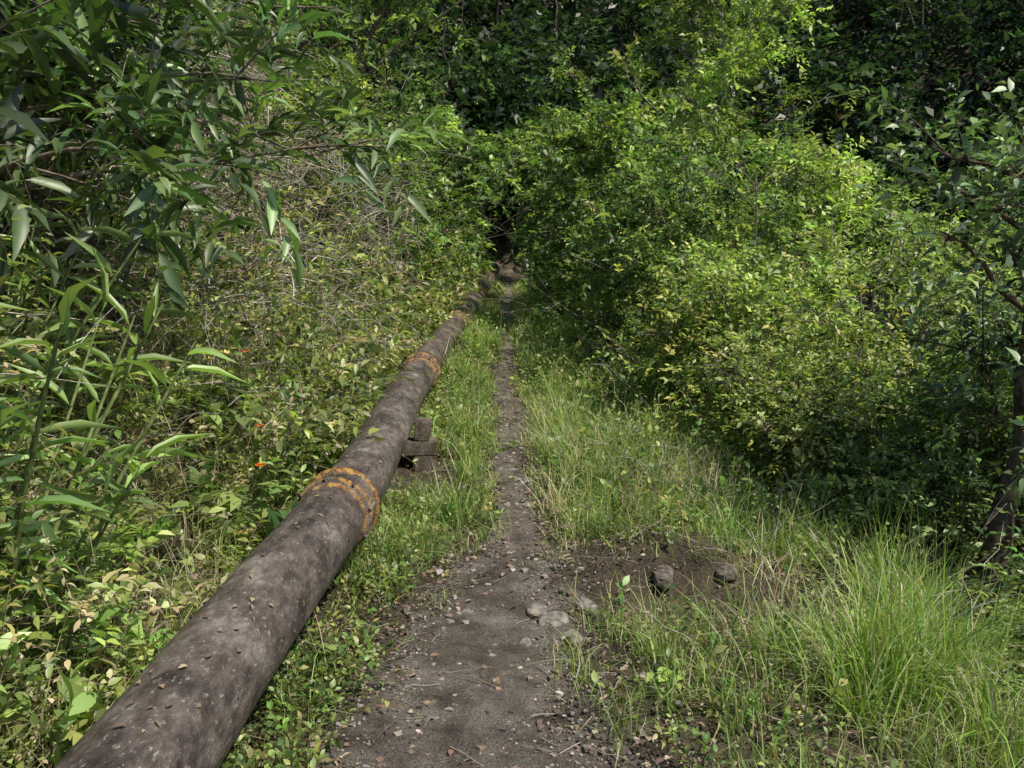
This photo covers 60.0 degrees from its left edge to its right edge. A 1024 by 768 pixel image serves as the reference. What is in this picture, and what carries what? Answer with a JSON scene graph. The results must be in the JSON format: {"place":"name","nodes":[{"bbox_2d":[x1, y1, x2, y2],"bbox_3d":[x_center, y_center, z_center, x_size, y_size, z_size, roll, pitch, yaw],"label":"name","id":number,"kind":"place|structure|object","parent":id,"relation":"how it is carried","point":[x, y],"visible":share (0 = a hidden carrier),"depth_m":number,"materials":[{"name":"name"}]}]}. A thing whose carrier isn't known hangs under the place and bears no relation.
{"place":"outdoors","nodes":[
{"label":"outdoors","id":0,"kind":"place"},
{"bbox_2d":[0,0,1023,767],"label":"ground","id":1,"kind":"structure","parent":0,"point":[682,550],"depth_m":4.51,"materials":[{"name":"soil"}]},
{"bbox_2d":[2,0,101,198],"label":"shrub","id":2,"kind":"object","parent":1,"relation":"on","point":[3,32],"visible":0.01,"depth_m":6.13,"materials":[{"name":"green plant"}]},
{"bbox_2d":[0,210,141,404],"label":"bamboo plant","id":3,"kind":"object","parent":1,"relation":"on","point":[25,288],"visible":0.39,"depth_m":3.90,"materials":[{"name":"green plant"}]},
{"bbox_2d":[0,192,204,492],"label":"bamboo plant","id":4,"kind":"object","parent":1,"relation":"on","point":[56,323],"visible":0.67,"depth_m":3.38,"materials":[{"name":"green plant"}]},
{"bbox_2d":[17,506,187,594],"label":"fern plant","id":5,"kind":"object","parent":1,"relation":"on","point":[154,530],"visible":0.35,"depth_m":3.71,"materials":[{"name":"green plant"}]},
{"bbox_2d":[16,352,198,410],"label":"fern plant","id":6,"kind":"object","parent":1,"relation":"on","point":[102,375],"visible":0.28,"depth_m":4.30,"materials":[{"name":"green plant"}]},
{"bbox_2d":[0,245,248,688],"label":"bamboo plant","id":7,"kind":"object","parent":1,"relation":"on","point":[75,500],"visible":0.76,"depth_m":2.87,"materials":[{"name":"green plant"}]},
{"bbox_2d":[64,1,310,149],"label":"shrub","id":8,"kind":"object","parent":1,"relation":"on","point":[274,25],"visible":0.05,"depth_m":8.69,"materials":[{"name":"green plant"}]},
{"bbox_2d":[121,366,258,417],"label":"fern plant","id":9,"kind":"object","parent":1,"relation":"on","point":[174,393],"visible":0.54,"depth_m":5.28,"materials":[{"name":"green plant"}]},
{"bbox_2d":[22,0,365,114],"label":"overhanging tree","id":10,"kind":"object","parent":1,"relation":"on","point":[329,58],"visible":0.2,"depth_m":7.87,"materials":[{"name":"green plant"}]},
{"bbox_2d":[0,117,393,767],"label":"broadleaf weeds","id":11,"kind":"object","parent":1,"relation":"on","point":[82,701],"visible":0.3,"depth_m":4.29,"materials":[{"name":"green plant"}]},
{"bbox_2d":[0,97,395,669],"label":"dry vines","id":12,"kind":"object","parent":1,"relation":"on","point":[194,384],"visible":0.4,"depth_m":4.62,"materials":[{"name":"brown plant"}]},
{"bbox_2d":[0,246,455,767],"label":"bank grass","id":13,"kind":"structure","parent":1,"relation":"on","point":[93,668],"depth_m":4.34,"materials":[{"name":"green plant"}]},
{"bbox_2d":[200,516,268,575],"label":"fern plant","id":14,"kind":"object","parent":1,"relation":"on","point":[244,547],"visible":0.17,"depth_m":4.63,"materials":[{"name":"green plant"}]},
{"bbox_2d":[0,0,475,323],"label":"overhanging tree","id":15,"kind":"object","parent":1,"relation":"on","point":[62,44],"visible":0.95,"depth_m":4.35,"materials":[{"name":"green plant"}]},
{"bbox_2d":[0,41,480,767],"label":"fine leaf creeper","id":16,"kind":"object","parent":1,"relation":"on","point":[194,577],"visible":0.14,"depth_m":4.42,"materials":[{"name":"green plant"}]},
{"bbox_2d":[0,11,500,767],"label":"bank undergrowth","id":17,"kind":"object","parent":1,"relation":"on","point":[10,323],"visible":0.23,"depth_m":4.90,"materials":[{"name":"green plant"}]},
{"bbox_2d":[240,350,264,539],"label":"orange wildflower","id":18,"kind":"object","parent":1,"relation":"on","point":[259,464],"visible":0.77,"depth_m":5.09,"materials":[{"name":"green plant"}]},
{"bbox_2d":[0,0,509,752],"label":"bank shrubbery","id":19,"kind":"object","parent":1,"relation":"on","point":[84,578],"visible":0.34,"depth_m":5.31,"materials":[{"name":"green plant"}]},
{"bbox_2d":[53,261,500,767],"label":"water pipe","id":20,"kind":"object","parent":1,"relation":"on","point":[294,570],"visible":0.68,"depth_m":2.92,"materials":[{"name":"metal"}]},
{"bbox_2d":[109,363,426,767],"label":"fallen leaves","id":21,"kind":"object","parent":20,"relation":"on","point":[163,685],"visible":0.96,"depth_m":2.50,"materials":[{"name":"brown plant"}]},
{"bbox_2d":[153,0,434,125],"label":"shrub","id":22,"kind":"object","parent":1,"relation":"on","point":[345,26],"visible":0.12,"depth_m":11.84,"materials":[{"name":"green plant"}]},
{"bbox_2d":[258,439,343,476],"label":"fern plant","id":23,"kind":"object","parent":1,"relation":"on","point":[288,457],"visible":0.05,"depth_m":6.27,"materials":[{"name":"green plant"}]},
{"bbox_2d":[221,42,432,312],"bbox_3d":[-2.247,-2.389,10.357,2.681,3.199,2.822,0,8,0],"label":"shrub","id":24,"kind":"object","parent":1,"relation":"on","point":[300,106],"visible":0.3,"depth_m":10.13,"materials":[{"name":"green plant"}]},
{"bbox_2d":[304,398,372,418],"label":"fern plant","id":25,"kind":"object","parent":1,"relation":"on","point":[329,405],"visible":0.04,"depth_m":7.60,"materials":[{"name":"green plant"}]},
{"bbox_2d":[219,328,490,767],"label":"weeds","id":26,"kind":"object","parent":1,"relation":"on","point":[348,670],"visible":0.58,"depth_m":3.42,"materials":[{"name":"green plant"}]},
{"bbox_2d":[245,0,535,206],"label":"broadleaf tree","id":27,"kind":"object","parent":1,"relation":"on","point":[408,12],"visible":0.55,"depth_m":14.31,"materials":[{"name":"green plant"}]},
{"bbox_2d":[298,97,482,300],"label":"shrub","id":28,"kind":"object","parent":1,"relation":"on","point":[437,239],"visible":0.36,"depth_m":13.08,"materials":[{"name":"green plant"}]},
{"bbox_2d":[289,78,500,276],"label":"shrub","id":29,"kind":"object","parent":1,"relation":"on","point":[455,206],"visible":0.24,"depth_m":16.18,"materials":[{"name":"green plant"}]},
{"bbox_2d":[402,417,437,472],"bbox_3d":[-0.883,0.520,6.722,0.644,0.527,0.196,0,8,-3],"label":"pipe support","id":30,"kind":"object","parent":1,"relation":"on","point":[420,444],"visible":0.52,"depth_m":6.65,"materials":[{"name":"grey concrete"}]},
{"bbox_2d":[457,339,466,353],"bbox_3d":[-0.868,-0.388,11.645,0.642,0.407,0.196,0,8,-3],"label":"pipe support","id":31,"kind":"object","parent":1,"relation":"on","point":[462,345],"visible":0.14,"depth_m":11.57,"materials":[{"name":"grey concrete"}]},
{"bbox_2d":[462,609,473,612],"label":"rock","id":32,"kind":"object","parent":1,"relation":"on","point":[468,610],"visible":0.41,"depth_m":4.07,"materials":[{"name":"stone"}]},
{"bbox_2d":[407,97,539,278],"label":"shrub","id":33,"kind":"object","parent":1,"relation":"on","point":[459,166],"visible":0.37,"depth_m":20.02,"materials":[{"name":"green plant"}]},
{"bbox_2d":[271,222,678,767],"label":"dirt footpath","id":34,"kind":"structure","parent":1,"relation":"on","point":[478,636],"depth_m":3.38,"materials":[{"name":"brown soil"}]},
{"bbox_2d":[526,603,546,618],"bbox_3d":[0.115,1.048,4.075,0.102,0.064,0.106,3,8,21],"label":"rock","id":35,"kind":"object","parent":34,"relation":"on","point":[533,608],"visible":0.67,"depth_m":4.05,"materials":[{"name":"stone"}]},
{"bbox_2d":[451,44,543,181],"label":"shrub","id":36,"kind":"object","parent":1,"relation":"on","point":[476,65],"visible":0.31,"depth_m":26.64,"materials":[{"name":"green plant"}]},
{"bbox_2d":[453,92,550,217],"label":"shrub","id":37,"kind":"object","parent":1,"relation":"on","point":[486,111],"visible":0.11,"depth_m":26.40,"materials":[{"name":"green plant"}]},
{"bbox_2d":[467,166,547,259],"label":"shrub","id":38,"kind":"object","parent":1,"relation":"on","point":[498,208],"visible":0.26,"depth_m":25.58,"materials":[{"name":"green plant"}]},
{"bbox_2d":[505,467,517,471],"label":"rock","id":39,"kind":"object","parent":1,"relation":"on","point":[509,469],"visible":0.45,"depth_m":6.48,"materials":[{"name":"stone"}]},
{"bbox_2d":[0,0,1023,716],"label":"dry branches","id":40,"kind":"object","parent":1,"relation":"on","point":[269,180],"depth_m":6.83,"materials":[{"name":"brown wood"}]},
{"bbox_2d":[514,477,534,485],"bbox_3d":[0.084,0.702,6.251,0.147,0.082,0.125,-4,9,-29],"label":"rock","id":41,"kind":"object","parent":1,"relation":"on","point":[522,480],"visible":0.48,"depth_m":6.21,"materials":[{"name":"stone"}]},
{"bbox_2d":[519,637,531,648],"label":"rock","id":42,"kind":"object","parent":1,"relation":"on","point":[526,640],"visible":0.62,"depth_m":3.71,"materials":[{"name":"stone"}]},
{"bbox_2d":[520,502,533,507],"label":"rock","id":43,"kind":"object","parent":1,"relation":"on","point":[526,505],"visible":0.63,"depth_m":5.74,"materials":[{"name":"stone"}]},
{"bbox_2d":[485,102,617,270],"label":"shrub","id":44,"kind":"object","parent":1,"relation":"on","point":[524,175],"visible":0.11,"depth_m":21.55,"materials":[{"name":"green plant"}]},
{"bbox_2d":[538,611,568,626],"bbox_3d":[0.186,1.066,3.929,0.132,0.088,0.178,2,8,14],"label":"rock","id":45,"kind":"object","parent":1,"relation":"on","point":[556,618],"visible":0.59,"depth_m":3.90,"materials":[{"name":"stone"}]},
{"bbox_2d":[563,522,576,531],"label":"rock","id":46,"kind":"object","parent":1,"relation":"on","point":[567,524],"visible":0.32,"depth_m":5.34,"materials":[{"name":"stone"}]},
{"bbox_2d":[565,629,582,646],"bbox_3d":[0.259,1.087,3.777,0.088,0.065,0.110,-3,8,-24],"label":"rock","id":47,"kind":"object","parent":1,"relation":"on","point":[574,634],"visible":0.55,"depth_m":3.75,"materials":[{"name":"stone"}]},
{"bbox_2d":[483,99,674,308],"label":"shrub","id":48,"kind":"object","parent":1,"relation":"on","point":[544,182],"visible":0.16,"depth_m":16.78,"materials":[{"name":"green plant"}]},
{"bbox_2d":[469,42,700,337],"bbox_3d":[1.146,-2.811,13.422,3.383,4.546,2.964,1,8,6],"label":"shrub","id":49,"kind":"object","parent":1,"relation":"on","point":[598,149],"visible":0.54,"depth_m":13.24,"materials":[{"name":"green plant"}]},
{"bbox_2d":[149,0,1023,290],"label":"background forest","id":50,"kind":"object","parent":1,"relation":"on","point":[613,28],"visible":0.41,"depth_m":27.01,"materials":[{"name":"green plant"}]},
{"bbox_2d":[575,597,597,615],"bbox_3d":[0.340,1.037,4.126,0.095,0.073,0.129,-4,9,-30],"label":"rock","id":51,"kind":"object","parent":1,"relation":"on","point":[586,602],"visible":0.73,"depth_m":4.09,"materials":[{"name":"stone"}]},
{"bbox_2d":[237,350,1022,767],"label":"leaf litter","id":52,"kind":"object","parent":1,"relation":"on","point":[619,708],"visible":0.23,"depth_m":3.58,"materials":[{"name":"brown plant"}]},
{"bbox_2d":[513,106,755,365],"bbox_3d":[1.596,-1.662,10.802,2.727,3.251,3.243,2,8,17],"label":"shrub","id":53,"kind":"object","parent":1,"relation":"on","point":[635,215],"visible":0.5,"depth_m":10.68,"materials":[{"name":"green plant"}]},
{"bbox_2d":[249,296,1023,767],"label":"weeds","id":54,"kind":"object","parent":1,"relation":"on","point":[711,750],"visible":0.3,"depth_m":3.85,"materials":[{"name":"green plant"}]},
{"bbox_2d":[634,672,651,685],"bbox_3d":[0.497,1.127,3.386,0.061,0.042,0.084,-1,8,-8],"label":"rock","id":55,"kind":"object","parent":1,"relation":"on","point":[643,680],"visible":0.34,"depth_m":3.36,"materials":[{"name":"stone"}]},
{"bbox_2d":[653,565,672,589],"bbox_3d":[0.753,0.957,4.424,0.101,0.087,0.211,1,8,11],"label":"rock","id":56,"kind":"object","parent":1,"relation":"on","point":[659,575],"visible":0.96,"depth_m":4.34,"materials":[{"name":"stone"}]},
{"bbox_2d":[636,430,722,457],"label":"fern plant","id":57,"kind":"object","parent":1,"relation":"on","point":[690,446],"visible":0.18,"depth_m":7.22,"materials":[{"name":"green plant"}]},
{"bbox_2d":[376,310,1023,767],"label":"tall grass","id":58,"kind":"structure","parent":1,"relation":"on","point":[902,658],"depth_m":3.41,"materials":[{"name":"green plant"}]},
{"bbox_2d":[556,48,844,309],"bbox_3d":[3.140,-3.363,16.195,4.428,5.178,4.418,-2,8,-13],"label":"shrub","id":59,"kind":"object","parent":1,"relation":"on","point":[668,130],"visible":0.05,"depth_m":15.37,"materials":[{"name":"green plant"}]},
{"bbox_2d":[571,0,866,347],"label":"broadleaf tree","id":60,"kind":"object","parent":1,"relation":"on","point":[728,70],"visible":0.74,"depth_m":13.02,"materials":[{"name":"green plant"}]},
{"bbox_2d":[715,565,736,581],"bbox_3d":[1.080,0.955,4.464,0.108,0.075,0.145,4,9,29],"label":"rock","id":61,"kind":"object","parent":1,"relation":"on","point":[720,572],"visible":0.94,"depth_m":4.42,"materials":[{"name":"stone"}]},
{"bbox_2d":[591,226,864,476],"bbox_3d":[1.933,-0.338,8.168,2.333,2.239,2.507,0,8,0],"label":"shrub","id":62,"kind":"object","parent":1,"relation":"on","point":[704,299],"visible":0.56,"depth_m":7.78,"materials":[{"name":"green plant"}]},
{"bbox_2d":[570,111,902,459],"bbox_3d":[2.204,-0.937,8.912,3.196,3.644,3.644,0,8,0],"label":"shrub","id":63,"kind":"object","parent":1,"relation":"on","point":[748,142],"visible":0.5,"depth_m":8.98,"materials":[{"name":"green plant"}]},
{"bbox_2d":[516,234,1023,695],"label":"understorey shrubs","id":64,"kind":"object","parent":1,"relation":"on","point":[839,390],"visible":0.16,"depth_m":6.04,"materials":[{"name":"green plant"}]},
{"bbox_2d":[527,301,1023,713],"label":"understorey weeds","id":65,"kind":"object","parent":1,"relation":"on","point":[952,527],"visible":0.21,"depth_m":5.68,"materials":[{"name":"green plant"}]},
{"bbox_2d":[681,130,905,368],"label":"shrub","id":66,"kind":"object","parent":1,"relation":"on","point":[847,183],"visible":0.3,"depth_m":10.22,"materials":[{"name":"green plant"}]},
{"bbox_2d":[674,151,942,349],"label":"shrub","id":67,"kind":"object","parent":1,"relation":"on","point":[898,203],"visible":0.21,"depth_m":14.83,"materials":[{"name":"green plant"}]},
{"bbox_2d":[667,313,968,531],"bbox_3d":[2.246,0.347,6.662,2.018,1.810,1.770,-5,9,-30],"label":"shrub","id":68,"kind":"object","parent":1,"relation":"on","point":[753,403],"visible":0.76,"depth_m":6.52,"materials":[{"name":"green plant"}]},
{"bbox_2d":[667,191,1019,516],"bbox_3d":[3.023,-0.169,7.408,3.219,2.934,2.821,-7,10,-40],"label":"shrub","id":69,"kind":"object","parent":1,"relation":"on","point":[834,292],"visible":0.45,"depth_m":7.19,"materials":[{"name":"green plant"}]},
{"bbox_2d":[612,227,1008,483],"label":"yellow leaf sprigs","id":70,"kind":"object","parent":69,"relation":"on","point":[672,352],"visible":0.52,"depth_m":6.65,"materials":[{"name":"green plant"}]},
{"bbox_2d":[717,350,1023,574],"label":"shrub","id":71,"kind":"object","parent":1,"relation":"on","point":[990,444],"visible":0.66,"depth_m":5.78,"materials":[{"name":"green plant"}]},
{"bbox_2d":[802,212,1023,489],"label":"shrub","id":72,"kind":"object","parent":1,"relation":"on","point":[936,265],"visible":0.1,"depth_m":8.76,"materials":[{"name":"green plant"}]},
{"bbox_2d":[828,77,1023,613],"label":"broadleaf tree","id":73,"kind":"object","parent":1,"relation":"on","point":[1014,466],"visible":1,"depth_m":4.67,"materials":[{"name":"green plant"}]},
{"bbox_2d":[847,0,1023,315],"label":"hillside forest","id":74,"kind":"object","parent":1,"relation":"on","point":[989,67],"visible":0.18,"depth_m":23.39,"materials":[{"name":"green plant"}]},
{"bbox_2d":[864,254,1023,546],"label":"shrub","id":75,"kind":"object","parent":1,"relation":"on","point":[956,321],"visible":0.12,"depth_m":6.73,"materials":[{"name":"green plant"}]},
{"bbox_2d":[870,210,1023,428],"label":"shrub","id":76,"kind":"object","parent":1,"relation":"on","point":[949,223],"visible":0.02,"depth_m":11.39,"materials":[{"name":"green plant"}]},
{"bbox_2d":[871,251,1023,611],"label":"broadleaf tree","id":77,"kind":"object","parent":1,"relation":"on","point":[1001,324],"visible":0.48,"depth_m":5.54,"materials":[{"name":"green plant"}]},
{"bbox_2d":[879,170,1023,371],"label":"shrub","id":78,"kind":"object","parent":1,"relation":"on","point":[967,226],"visible":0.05,"depth_m":14.63,"materials":[{"name":"green plant"}]},
{"bbox_2d":[35,381,1002,767],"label":"gravel","id":79,"kind":"structure","parent":0,"point":[553,673],"depth_m":3.64,"materials":[{"name":"grey gravel"}]},
{"bbox_2d":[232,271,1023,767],"bbox_3d":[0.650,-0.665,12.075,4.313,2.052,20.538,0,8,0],"label":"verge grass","id":80,"kind":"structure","parent":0,"point":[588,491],"depth_m":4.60,"materials":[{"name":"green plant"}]},
{"bbox_2d":[509,379,1017,677],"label":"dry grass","id":81,"kind":"structure","parent":0,"point":[755,570],"depth_m":5.58,"materials":[{"name":"green plant"}]}
]}

